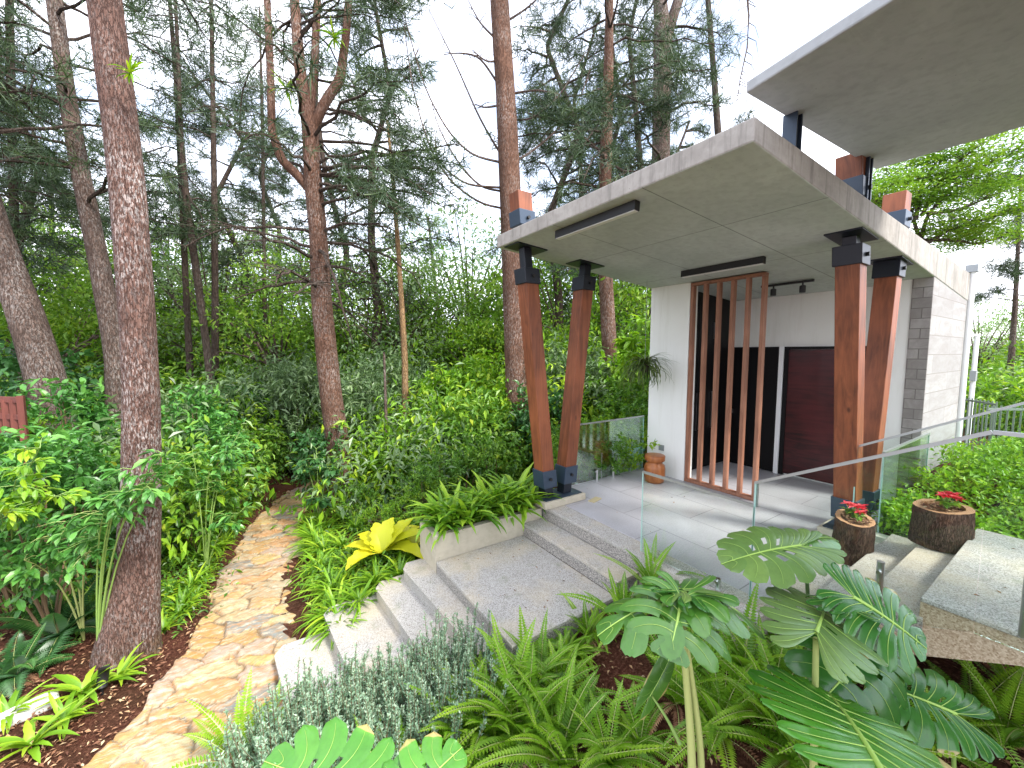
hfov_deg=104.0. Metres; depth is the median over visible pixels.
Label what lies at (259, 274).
leafy tree
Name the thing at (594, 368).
shrub
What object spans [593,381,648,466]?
shrub
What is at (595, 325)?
leafy tree
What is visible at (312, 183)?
pine tree
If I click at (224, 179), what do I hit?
pine tree
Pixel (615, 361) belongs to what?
shrub
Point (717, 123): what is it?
pine tree
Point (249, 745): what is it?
rosemary bush
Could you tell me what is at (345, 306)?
leafy tree
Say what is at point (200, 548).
grass tuft
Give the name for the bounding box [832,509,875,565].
stump pot
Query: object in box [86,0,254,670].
pine tree
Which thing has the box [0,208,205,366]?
leafy tree
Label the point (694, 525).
terrace floor
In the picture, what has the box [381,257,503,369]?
leafy tree
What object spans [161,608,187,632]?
birdnest fern
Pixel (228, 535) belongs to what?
grass tuft
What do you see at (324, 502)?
sapling
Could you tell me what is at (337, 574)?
grass tuft
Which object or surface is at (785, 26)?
sky
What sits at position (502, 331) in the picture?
leafy tree
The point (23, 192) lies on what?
pine tree
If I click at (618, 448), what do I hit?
shrub
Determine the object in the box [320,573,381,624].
grass tuft
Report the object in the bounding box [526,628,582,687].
sword fern
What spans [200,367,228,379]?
bromeliad
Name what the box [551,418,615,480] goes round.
shrub
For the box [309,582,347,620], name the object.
grass tuft
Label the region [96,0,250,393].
pine tree
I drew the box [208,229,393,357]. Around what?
leafy tree
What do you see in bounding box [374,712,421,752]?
sword fern
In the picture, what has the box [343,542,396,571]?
grass tuft
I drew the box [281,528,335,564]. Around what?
grass tuft
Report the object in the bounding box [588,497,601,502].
floor plate
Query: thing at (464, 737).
sword fern
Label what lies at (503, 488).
strap fern
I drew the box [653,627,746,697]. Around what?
sword fern
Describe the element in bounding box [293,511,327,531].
grass tuft
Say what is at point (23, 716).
white stone
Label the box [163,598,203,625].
grass tuft
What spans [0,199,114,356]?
leafy tree
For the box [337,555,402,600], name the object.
grass tuft
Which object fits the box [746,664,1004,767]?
monstera
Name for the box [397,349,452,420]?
shrub
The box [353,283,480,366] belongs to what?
leafy tree
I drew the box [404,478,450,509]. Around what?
shrub
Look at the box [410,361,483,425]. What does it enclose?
shrub
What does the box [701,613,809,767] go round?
sword fern
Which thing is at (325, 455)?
shrub
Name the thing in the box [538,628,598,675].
grass tuft
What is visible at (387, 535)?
yellow plant
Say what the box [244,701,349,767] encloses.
rosemary bush
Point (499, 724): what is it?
sword fern
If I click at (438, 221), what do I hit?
young tree
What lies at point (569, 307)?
leafy tree
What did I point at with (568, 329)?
leafy tree
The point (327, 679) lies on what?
rosemary bush
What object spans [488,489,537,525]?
strap fern
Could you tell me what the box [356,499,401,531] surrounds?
shrub
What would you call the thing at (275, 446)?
shrub
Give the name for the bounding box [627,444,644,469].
shrub
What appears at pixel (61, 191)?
pine tree
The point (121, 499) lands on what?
sapling
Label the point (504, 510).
strap fern
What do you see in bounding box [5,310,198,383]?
leafy tree
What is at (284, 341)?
leafy tree
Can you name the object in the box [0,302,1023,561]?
undergrowth
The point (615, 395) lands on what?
shrub
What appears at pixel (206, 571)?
grass tuft
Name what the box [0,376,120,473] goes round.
shrub
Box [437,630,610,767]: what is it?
sword fern
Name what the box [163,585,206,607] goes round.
grass tuft
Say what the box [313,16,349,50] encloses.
bromeliad
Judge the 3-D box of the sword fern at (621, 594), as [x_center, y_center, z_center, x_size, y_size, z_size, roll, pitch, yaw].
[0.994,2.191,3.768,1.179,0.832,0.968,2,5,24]
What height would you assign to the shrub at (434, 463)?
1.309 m
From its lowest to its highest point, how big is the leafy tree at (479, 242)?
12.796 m
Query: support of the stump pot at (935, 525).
on the side stairs at (956, 618)
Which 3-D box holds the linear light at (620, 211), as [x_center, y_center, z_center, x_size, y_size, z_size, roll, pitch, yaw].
[0.837,-1.675,4.144,0.070,0.093,1.140,2,2,-34]
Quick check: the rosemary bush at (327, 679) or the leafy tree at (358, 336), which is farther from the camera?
the leafy tree at (358, 336)
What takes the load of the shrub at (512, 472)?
on the ground at (76, 752)
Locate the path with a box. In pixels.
[82,480,320,767]
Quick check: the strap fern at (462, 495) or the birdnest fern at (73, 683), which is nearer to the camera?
the birdnest fern at (73, 683)
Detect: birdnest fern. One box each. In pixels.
[0,677,53,734]
[0,698,93,762]
[20,680,109,748]
[28,664,138,711]
[74,642,158,694]
[161,576,189,597]
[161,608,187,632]
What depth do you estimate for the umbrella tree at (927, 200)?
11.92 m
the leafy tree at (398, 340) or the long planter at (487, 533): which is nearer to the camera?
the long planter at (487, 533)
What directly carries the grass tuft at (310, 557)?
on the ground at (76, 752)
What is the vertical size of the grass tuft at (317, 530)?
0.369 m
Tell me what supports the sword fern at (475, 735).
on the ground at (76, 752)
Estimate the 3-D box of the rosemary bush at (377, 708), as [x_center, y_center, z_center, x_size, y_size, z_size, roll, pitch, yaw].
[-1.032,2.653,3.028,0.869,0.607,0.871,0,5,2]
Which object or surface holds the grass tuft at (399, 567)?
on the ground at (76, 752)
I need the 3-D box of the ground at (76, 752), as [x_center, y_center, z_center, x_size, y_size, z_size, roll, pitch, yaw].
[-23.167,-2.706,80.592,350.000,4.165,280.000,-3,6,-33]
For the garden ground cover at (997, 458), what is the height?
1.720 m
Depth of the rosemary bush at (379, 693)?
3.25 m
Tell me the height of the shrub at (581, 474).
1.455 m
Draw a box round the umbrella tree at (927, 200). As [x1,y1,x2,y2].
[871,126,1023,258]
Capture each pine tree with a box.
[0,0,85,274]
[0,0,111,391]
[0,0,113,304]
[0,0,203,447]
[0,0,214,427]
[0,24,106,263]
[0,123,105,305]
[44,109,191,352]
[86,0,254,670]
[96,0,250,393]
[100,6,255,388]
[137,0,297,381]
[150,159,224,307]
[157,43,310,370]
[160,0,477,510]
[202,7,304,365]
[229,123,312,327]
[258,0,400,321]
[283,0,462,359]
[401,0,591,486]
[466,0,648,340]
[482,0,745,375]
[529,0,620,279]
[552,17,652,322]
[571,0,703,328]
[580,0,738,334]
[643,115,713,318]
[705,0,761,134]
[944,152,1023,375]
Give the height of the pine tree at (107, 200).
14.972 m
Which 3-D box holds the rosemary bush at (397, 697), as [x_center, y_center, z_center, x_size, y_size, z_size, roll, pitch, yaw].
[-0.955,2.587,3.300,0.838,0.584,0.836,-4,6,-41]
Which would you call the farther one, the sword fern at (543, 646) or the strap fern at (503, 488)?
the strap fern at (503, 488)
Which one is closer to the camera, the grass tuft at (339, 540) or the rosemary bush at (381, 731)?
the rosemary bush at (381, 731)
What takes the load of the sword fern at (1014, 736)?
on the ground at (76, 752)
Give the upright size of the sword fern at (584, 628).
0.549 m
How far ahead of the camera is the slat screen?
6.19 m
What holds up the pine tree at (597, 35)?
on the ground at (76, 752)
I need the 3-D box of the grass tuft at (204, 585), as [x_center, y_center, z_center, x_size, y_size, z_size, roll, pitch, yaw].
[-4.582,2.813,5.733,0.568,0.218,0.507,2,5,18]
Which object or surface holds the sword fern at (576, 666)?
on the ground at (76, 752)
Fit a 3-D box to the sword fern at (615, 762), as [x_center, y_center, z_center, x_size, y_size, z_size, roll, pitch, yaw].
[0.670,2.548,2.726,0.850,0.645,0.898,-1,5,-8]
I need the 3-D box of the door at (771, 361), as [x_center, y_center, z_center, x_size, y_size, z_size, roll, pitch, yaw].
[4.521,0.441,7.608,0.098,2.280,0.875,-3,6,-33]
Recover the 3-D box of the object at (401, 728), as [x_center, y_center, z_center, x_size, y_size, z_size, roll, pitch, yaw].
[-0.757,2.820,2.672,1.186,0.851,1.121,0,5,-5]
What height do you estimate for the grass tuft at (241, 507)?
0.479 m
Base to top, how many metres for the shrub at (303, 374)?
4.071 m
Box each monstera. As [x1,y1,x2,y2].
[261,717,466,767]
[596,570,764,767]
[716,526,926,767]
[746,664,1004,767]
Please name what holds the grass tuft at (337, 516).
on the ground at (76, 752)
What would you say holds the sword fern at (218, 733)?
on the ground at (76, 752)
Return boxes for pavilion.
[497,117,979,499]
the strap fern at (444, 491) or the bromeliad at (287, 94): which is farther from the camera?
the bromeliad at (287, 94)
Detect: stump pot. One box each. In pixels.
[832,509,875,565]
[908,499,975,553]
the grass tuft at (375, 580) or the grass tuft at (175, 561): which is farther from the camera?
the grass tuft at (175, 561)
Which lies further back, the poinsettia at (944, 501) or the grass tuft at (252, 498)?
the grass tuft at (252, 498)
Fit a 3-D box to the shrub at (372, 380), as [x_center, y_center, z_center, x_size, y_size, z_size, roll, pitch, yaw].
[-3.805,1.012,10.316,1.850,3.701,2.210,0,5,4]
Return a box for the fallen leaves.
[377,488,1021,651]
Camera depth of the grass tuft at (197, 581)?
5.68 m
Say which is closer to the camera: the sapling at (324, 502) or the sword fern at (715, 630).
the sword fern at (715, 630)
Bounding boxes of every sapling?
[0,432,91,610]
[11,505,117,640]
[47,449,185,640]
[168,432,253,574]
[291,441,340,515]
[611,314,650,397]
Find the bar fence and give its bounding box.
[961,397,1023,453]
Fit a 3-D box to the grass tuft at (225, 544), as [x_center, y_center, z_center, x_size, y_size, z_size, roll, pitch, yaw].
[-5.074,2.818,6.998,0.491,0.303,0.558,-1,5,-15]
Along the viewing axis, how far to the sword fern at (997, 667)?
3.12 m
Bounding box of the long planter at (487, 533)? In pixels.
[420,505,541,572]
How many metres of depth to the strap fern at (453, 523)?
5.05 m
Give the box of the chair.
[0,396,30,464]
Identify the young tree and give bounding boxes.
[328,119,441,437]
[383,352,387,498]
[405,208,463,318]
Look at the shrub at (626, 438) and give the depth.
7.54 m
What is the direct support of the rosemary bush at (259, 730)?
on the ground at (76, 752)
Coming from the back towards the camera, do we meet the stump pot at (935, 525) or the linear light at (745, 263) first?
the linear light at (745, 263)
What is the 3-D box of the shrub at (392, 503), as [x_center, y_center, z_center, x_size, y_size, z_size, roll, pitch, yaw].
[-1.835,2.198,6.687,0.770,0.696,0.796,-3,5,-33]
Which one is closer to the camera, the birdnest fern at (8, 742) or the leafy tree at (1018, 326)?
the birdnest fern at (8, 742)
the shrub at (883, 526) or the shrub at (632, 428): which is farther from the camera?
the shrub at (632, 428)
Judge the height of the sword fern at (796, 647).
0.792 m
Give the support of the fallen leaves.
on the front steps at (530, 575)
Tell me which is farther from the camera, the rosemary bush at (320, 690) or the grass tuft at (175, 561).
the grass tuft at (175, 561)
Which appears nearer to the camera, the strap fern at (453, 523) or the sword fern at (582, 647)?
the sword fern at (582, 647)
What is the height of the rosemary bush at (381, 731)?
0.650 m
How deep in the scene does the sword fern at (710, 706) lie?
2.71 m
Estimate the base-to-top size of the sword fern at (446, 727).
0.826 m
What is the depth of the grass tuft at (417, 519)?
6.56 m
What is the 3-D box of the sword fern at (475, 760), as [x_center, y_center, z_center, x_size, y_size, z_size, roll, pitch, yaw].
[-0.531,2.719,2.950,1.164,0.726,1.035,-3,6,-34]
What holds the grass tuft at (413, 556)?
on the ground at (76, 752)
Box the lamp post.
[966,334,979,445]
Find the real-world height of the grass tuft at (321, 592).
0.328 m
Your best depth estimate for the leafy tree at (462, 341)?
14.05 m
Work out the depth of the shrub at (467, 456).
8.09 m
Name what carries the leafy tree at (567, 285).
on the ground at (76, 752)
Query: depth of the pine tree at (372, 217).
13.63 m
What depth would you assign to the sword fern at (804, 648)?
3.33 m
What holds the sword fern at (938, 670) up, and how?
on the ground at (76, 752)
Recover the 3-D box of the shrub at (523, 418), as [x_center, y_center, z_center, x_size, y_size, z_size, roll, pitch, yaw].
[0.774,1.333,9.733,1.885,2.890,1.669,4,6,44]
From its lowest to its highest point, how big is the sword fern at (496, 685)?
0.971 m
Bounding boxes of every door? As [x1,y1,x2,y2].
[729,347,778,471]
[783,349,833,483]
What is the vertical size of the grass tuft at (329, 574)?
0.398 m
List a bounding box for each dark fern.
[0,566,107,676]
[0,621,82,699]
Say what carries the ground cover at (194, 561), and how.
on the ground at (76, 752)
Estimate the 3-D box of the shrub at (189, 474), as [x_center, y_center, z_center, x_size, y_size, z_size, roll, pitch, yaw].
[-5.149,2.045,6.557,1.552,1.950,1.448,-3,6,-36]
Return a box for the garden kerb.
[875,532,888,542]
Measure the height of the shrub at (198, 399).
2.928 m
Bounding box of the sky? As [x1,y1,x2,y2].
[0,0,1023,348]
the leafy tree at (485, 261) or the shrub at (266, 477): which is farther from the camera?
the leafy tree at (485, 261)
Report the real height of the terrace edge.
0.448 m
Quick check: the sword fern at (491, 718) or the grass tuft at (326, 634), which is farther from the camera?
the grass tuft at (326, 634)
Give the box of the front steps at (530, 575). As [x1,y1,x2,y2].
[274,505,651,703]
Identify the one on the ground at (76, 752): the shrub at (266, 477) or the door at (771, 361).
the shrub at (266, 477)
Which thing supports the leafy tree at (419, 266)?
on the ground at (76, 752)
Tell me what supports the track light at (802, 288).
attached to the pavilion
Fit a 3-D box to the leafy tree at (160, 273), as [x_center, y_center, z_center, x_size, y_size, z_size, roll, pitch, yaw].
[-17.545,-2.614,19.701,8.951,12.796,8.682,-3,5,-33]
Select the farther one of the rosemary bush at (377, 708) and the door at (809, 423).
the door at (809, 423)
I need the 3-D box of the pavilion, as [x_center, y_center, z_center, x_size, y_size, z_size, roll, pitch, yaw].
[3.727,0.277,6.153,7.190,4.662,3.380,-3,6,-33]
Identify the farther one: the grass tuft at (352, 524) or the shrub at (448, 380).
the shrub at (448, 380)
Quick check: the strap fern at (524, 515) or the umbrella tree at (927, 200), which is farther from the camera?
the umbrella tree at (927, 200)
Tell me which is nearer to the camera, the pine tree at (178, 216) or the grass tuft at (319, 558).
the grass tuft at (319, 558)
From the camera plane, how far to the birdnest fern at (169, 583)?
5.62 m
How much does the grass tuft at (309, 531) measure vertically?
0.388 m
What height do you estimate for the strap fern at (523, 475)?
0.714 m
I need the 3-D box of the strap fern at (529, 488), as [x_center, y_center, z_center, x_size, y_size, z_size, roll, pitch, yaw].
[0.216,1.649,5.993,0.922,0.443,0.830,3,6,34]
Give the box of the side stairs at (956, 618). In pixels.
[777,529,1023,666]
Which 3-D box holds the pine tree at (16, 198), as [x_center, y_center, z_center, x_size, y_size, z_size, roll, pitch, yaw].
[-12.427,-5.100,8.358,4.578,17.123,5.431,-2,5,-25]
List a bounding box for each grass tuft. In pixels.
[161,534,223,572]
[161,563,223,603]
[161,583,209,620]
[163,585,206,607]
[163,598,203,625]
[165,536,231,573]
[170,576,210,592]
[177,575,211,592]
[182,531,238,560]
[186,563,224,580]
[195,554,226,571]
[216,528,239,540]
[216,534,239,550]
[217,503,255,523]
[234,495,263,515]
[241,490,265,505]
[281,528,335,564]
[282,516,335,551]
[283,545,338,596]
[287,562,360,612]
[292,526,337,547]
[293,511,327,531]
[293,595,343,635]
[294,531,342,568]
[296,521,329,542]
[298,510,325,526]
[298,539,331,561]
[299,549,337,578]
[299,578,368,643]
[300,521,327,529]
[300,602,367,651]
[301,522,331,544]
[301,550,339,579]
[302,513,347,533]
[303,558,347,601]
[303,562,338,594]
[308,539,339,557]
[308,577,344,607]
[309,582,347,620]
[315,530,364,555]
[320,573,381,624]
[322,507,349,526]
[322,544,374,589]
[324,506,372,538]
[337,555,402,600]
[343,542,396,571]
[374,524,419,570]
[374,550,412,580]
[381,535,419,572]
[404,508,426,528]
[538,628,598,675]
[575,606,615,647]
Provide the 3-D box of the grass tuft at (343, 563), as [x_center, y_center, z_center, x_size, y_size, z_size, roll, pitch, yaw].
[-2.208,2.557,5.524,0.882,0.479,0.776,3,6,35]
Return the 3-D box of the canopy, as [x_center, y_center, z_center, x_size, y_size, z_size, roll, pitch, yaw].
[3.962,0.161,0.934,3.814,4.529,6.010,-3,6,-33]
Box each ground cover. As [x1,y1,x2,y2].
[0,467,448,658]
[866,428,1023,539]
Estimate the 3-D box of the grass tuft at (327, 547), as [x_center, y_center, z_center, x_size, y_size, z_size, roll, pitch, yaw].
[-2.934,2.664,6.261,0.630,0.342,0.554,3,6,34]
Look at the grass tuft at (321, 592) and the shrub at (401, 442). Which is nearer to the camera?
the grass tuft at (321, 592)
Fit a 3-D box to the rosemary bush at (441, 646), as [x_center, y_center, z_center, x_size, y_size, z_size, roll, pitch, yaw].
[-0.557,2.369,3.390,0.954,0.806,1.025,4,6,41]
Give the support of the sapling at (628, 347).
on the ground at (76, 752)
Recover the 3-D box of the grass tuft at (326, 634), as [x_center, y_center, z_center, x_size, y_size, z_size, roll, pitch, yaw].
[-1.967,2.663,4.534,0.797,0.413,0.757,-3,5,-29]
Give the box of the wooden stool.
[644,452,664,483]
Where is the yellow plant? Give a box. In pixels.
[344,517,422,569]
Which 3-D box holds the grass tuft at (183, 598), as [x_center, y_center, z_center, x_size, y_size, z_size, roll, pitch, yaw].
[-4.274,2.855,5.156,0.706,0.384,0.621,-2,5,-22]
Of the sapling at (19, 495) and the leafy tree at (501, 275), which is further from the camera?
the leafy tree at (501, 275)
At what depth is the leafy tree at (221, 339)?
16.39 m
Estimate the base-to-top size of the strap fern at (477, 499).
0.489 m
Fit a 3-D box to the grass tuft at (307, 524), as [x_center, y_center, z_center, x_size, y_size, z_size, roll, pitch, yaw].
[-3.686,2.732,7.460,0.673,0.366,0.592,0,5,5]
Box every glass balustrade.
[580,415,643,481]
[640,430,1023,638]
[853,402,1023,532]
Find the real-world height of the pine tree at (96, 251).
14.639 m
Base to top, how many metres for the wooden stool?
0.466 m
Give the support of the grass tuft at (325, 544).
on the ground at (76, 752)
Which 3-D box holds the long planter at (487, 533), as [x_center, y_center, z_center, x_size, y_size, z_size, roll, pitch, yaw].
[-0.395,2.153,5.530,1.620,0.720,0.530,-3,6,-33]
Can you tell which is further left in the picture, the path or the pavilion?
the path
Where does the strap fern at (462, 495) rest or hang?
in the long planter at (487, 533)
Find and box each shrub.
[0,334,104,440]
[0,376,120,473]
[0,421,119,602]
[0,425,88,616]
[0,431,119,637]
[13,437,166,579]
[161,384,248,470]
[161,446,249,556]
[169,410,268,530]
[210,429,276,508]
[214,384,276,444]
[223,416,289,483]
[243,346,317,467]
[260,342,323,461]
[283,423,342,511]
[308,432,354,481]
[320,351,399,453]
[329,479,378,521]
[352,334,417,424]
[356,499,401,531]
[378,494,422,524]
[383,430,439,490]
[393,464,450,515]
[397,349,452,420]
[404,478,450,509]
[409,446,468,500]
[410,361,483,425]
[435,417,503,490]
[436,444,497,494]
[439,345,504,430]
[464,423,530,485]
[466,379,525,457]
[506,380,563,468]
[514,330,593,439]
[550,336,621,424]
[550,422,607,484]
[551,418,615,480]
[552,425,621,482]
[576,425,640,479]
[577,422,646,476]
[580,404,647,472]
[584,348,649,423]
[590,414,659,473]
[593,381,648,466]
[602,372,648,463]
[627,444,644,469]
[876,518,888,533]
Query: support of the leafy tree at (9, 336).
on the ground at (76, 752)
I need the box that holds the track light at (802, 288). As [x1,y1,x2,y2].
[761,279,814,295]
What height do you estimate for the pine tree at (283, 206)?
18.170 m
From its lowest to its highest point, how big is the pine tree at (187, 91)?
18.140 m
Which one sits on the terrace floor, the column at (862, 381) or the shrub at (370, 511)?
the column at (862, 381)
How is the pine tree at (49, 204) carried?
on the ground at (76, 752)
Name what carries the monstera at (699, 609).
on the ground at (76, 752)
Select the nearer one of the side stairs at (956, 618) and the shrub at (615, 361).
the side stairs at (956, 618)
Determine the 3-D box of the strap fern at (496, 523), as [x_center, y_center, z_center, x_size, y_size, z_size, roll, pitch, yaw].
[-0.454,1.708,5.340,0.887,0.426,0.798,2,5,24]
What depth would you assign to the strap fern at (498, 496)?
5.51 m
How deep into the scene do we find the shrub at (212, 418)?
7.43 m
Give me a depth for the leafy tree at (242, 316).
13.73 m
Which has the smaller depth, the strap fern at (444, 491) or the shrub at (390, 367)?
the strap fern at (444, 491)
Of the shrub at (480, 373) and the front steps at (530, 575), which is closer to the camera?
the front steps at (530, 575)
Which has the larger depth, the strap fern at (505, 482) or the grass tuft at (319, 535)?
the grass tuft at (319, 535)
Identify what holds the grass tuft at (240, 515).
on the ground at (76, 752)
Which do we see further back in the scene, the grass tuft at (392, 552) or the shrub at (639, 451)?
the shrub at (639, 451)
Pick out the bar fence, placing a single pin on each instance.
(993, 418)
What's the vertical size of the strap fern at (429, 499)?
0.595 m
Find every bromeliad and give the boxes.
[108,52,144,84]
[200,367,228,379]
[269,73,301,106]
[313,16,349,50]
[327,418,349,428]
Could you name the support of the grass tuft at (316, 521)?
on the ground at (76, 752)
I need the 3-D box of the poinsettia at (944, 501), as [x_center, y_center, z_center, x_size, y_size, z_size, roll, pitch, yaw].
[3.987,1.069,3.636,0.295,0.172,0.215,-3,6,-33]
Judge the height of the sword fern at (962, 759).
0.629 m
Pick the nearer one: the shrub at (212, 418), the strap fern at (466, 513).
the strap fern at (466, 513)
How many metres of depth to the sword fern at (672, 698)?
2.95 m
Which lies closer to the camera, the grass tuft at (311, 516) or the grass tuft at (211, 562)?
the grass tuft at (211, 562)
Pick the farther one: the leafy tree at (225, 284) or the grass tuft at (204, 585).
the leafy tree at (225, 284)
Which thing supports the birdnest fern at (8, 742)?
on the ground at (76, 752)
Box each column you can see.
[504,189,604,509]
[817,154,913,536]
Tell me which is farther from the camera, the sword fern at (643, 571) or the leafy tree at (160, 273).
the leafy tree at (160, 273)
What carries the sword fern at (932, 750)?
on the ground at (76, 752)
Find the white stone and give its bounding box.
[0,691,59,731]
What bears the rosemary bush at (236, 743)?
on the ground at (76, 752)
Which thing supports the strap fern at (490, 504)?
in the long planter at (487, 533)
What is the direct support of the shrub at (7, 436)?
on the ground at (76, 752)
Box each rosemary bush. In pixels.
[192,692,330,767]
[199,713,305,767]
[207,656,356,767]
[241,659,372,767]
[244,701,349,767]
[258,660,399,767]
[283,648,393,747]
[302,642,427,763]
[303,677,452,767]
[317,666,428,762]
[332,654,471,759]
[345,641,435,749]
[371,632,477,725]
[377,629,495,748]
[398,602,518,735]
[423,625,532,736]
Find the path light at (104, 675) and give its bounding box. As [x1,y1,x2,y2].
[96,665,109,695]
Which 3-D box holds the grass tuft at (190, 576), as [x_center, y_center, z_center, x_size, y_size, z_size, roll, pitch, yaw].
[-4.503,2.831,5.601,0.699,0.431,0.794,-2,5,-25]
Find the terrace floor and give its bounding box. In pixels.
[542,461,886,634]
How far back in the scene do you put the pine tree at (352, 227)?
16.64 m
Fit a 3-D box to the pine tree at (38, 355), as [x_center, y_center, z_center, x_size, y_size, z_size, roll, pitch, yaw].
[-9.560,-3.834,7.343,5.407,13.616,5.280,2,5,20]
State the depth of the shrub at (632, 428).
7.51 m
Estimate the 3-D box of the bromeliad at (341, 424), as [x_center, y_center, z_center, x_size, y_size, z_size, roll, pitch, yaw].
[-3.711,0.856,8.730,0.481,0.357,0.553,4,6,39]
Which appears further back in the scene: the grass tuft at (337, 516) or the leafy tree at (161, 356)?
the leafy tree at (161, 356)
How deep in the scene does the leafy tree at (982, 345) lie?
21.58 m
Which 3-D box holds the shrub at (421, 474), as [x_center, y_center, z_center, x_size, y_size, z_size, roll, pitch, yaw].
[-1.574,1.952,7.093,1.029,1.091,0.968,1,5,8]
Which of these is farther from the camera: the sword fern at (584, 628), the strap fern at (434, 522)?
the strap fern at (434, 522)
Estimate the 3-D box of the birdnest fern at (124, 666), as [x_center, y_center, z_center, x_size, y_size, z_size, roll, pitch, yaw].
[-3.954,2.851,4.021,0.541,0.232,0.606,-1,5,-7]
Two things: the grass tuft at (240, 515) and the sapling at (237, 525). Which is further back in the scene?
the grass tuft at (240, 515)
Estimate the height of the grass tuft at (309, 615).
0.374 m
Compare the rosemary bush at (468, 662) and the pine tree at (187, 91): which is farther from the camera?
the pine tree at (187, 91)
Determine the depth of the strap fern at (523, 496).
5.62 m
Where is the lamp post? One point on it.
(973, 376)
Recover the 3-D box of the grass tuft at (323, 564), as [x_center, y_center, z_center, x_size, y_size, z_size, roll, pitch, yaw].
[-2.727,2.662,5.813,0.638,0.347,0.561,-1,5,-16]
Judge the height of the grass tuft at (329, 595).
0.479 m
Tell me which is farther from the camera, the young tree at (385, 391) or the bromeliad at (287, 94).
the young tree at (385, 391)
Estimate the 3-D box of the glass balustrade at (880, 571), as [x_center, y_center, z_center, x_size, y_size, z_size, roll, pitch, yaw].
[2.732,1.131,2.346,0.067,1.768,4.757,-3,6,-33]
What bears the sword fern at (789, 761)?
on the ground at (76, 752)
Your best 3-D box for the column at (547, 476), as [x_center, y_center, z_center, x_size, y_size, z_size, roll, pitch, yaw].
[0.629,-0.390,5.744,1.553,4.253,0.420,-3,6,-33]
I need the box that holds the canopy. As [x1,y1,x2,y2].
[747,0,1023,200]
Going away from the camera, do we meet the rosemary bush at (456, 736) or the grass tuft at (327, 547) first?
the rosemary bush at (456, 736)
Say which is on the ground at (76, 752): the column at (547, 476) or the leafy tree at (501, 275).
the leafy tree at (501, 275)
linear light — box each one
[555,199,639,239]
[681,256,765,277]
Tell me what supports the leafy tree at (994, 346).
on the ground at (76, 752)
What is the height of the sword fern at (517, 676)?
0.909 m
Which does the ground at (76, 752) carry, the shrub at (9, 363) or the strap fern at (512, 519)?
the shrub at (9, 363)
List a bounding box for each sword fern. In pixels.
[172,667,305,767]
[230,678,290,748]
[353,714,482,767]
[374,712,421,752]
[402,645,519,767]
[415,725,479,758]
[416,658,508,767]
[419,662,547,767]
[421,650,518,767]
[426,660,538,767]
[430,612,592,739]
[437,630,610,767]
[465,655,555,760]
[472,650,684,767]
[475,605,586,728]
[482,672,537,757]
[500,608,572,687]
[511,632,622,762]
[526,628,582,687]
[535,622,608,686]
[543,680,664,767]
[555,568,656,655]
[559,592,622,656]
[579,677,687,767]
[594,532,704,585]
[608,632,772,763]
[646,637,807,767]
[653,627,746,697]
[677,620,885,767]
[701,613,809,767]
[702,572,793,648]
[715,583,803,671]
[753,694,966,767]
[764,645,856,728]
[765,608,811,681]
[900,686,1006,767]
[907,659,1023,767]
[927,659,1023,762]
[950,659,1023,711]
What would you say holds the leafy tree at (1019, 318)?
on the ground at (76, 752)
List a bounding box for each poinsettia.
[841,500,867,520]
[934,491,967,508]
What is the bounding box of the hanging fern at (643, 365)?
[619,297,679,389]
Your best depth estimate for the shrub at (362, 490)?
7.50 m
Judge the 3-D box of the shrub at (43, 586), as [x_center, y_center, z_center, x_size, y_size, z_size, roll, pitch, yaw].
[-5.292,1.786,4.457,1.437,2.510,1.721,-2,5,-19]
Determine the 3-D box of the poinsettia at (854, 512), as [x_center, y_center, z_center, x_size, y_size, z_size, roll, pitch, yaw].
[3.397,1.258,3.946,0.224,0.161,0.260,1,5,18]
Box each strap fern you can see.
[404,488,468,539]
[408,480,491,542]
[414,501,465,542]
[418,500,480,542]
[431,486,502,550]
[439,488,491,529]
[442,470,535,527]
[443,496,507,533]
[450,489,497,522]
[457,476,546,522]
[464,496,513,521]
[474,477,527,516]
[479,475,531,520]
[486,462,553,512]
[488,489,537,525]
[490,479,550,514]
[509,480,545,513]
[515,480,561,530]
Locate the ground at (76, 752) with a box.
[0,422,1023,767]
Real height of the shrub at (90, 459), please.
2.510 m
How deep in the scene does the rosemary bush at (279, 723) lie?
2.96 m
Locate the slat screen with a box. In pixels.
[684,272,768,500]
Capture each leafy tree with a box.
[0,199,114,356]
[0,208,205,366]
[0,231,182,389]
[0,316,99,381]
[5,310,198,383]
[27,216,285,374]
[40,256,206,370]
[42,210,252,352]
[66,207,310,388]
[155,215,349,358]
[156,245,372,384]
[158,300,311,381]
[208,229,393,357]
[226,321,370,376]
[270,245,464,379]
[288,253,467,376]
[295,215,496,372]
[333,235,503,371]
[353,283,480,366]
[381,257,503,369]
[394,190,552,342]
[411,310,545,381]
[430,265,570,378]
[437,247,566,335]
[461,258,651,360]
[464,204,594,324]
[534,258,647,331]
[539,262,648,335]
[542,313,648,372]
[561,286,651,360]
[968,298,1023,373]
[969,337,1006,367]
[970,292,1023,363]
[970,318,1023,356]
[992,291,1023,343]
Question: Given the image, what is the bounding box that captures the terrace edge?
[638,550,774,657]

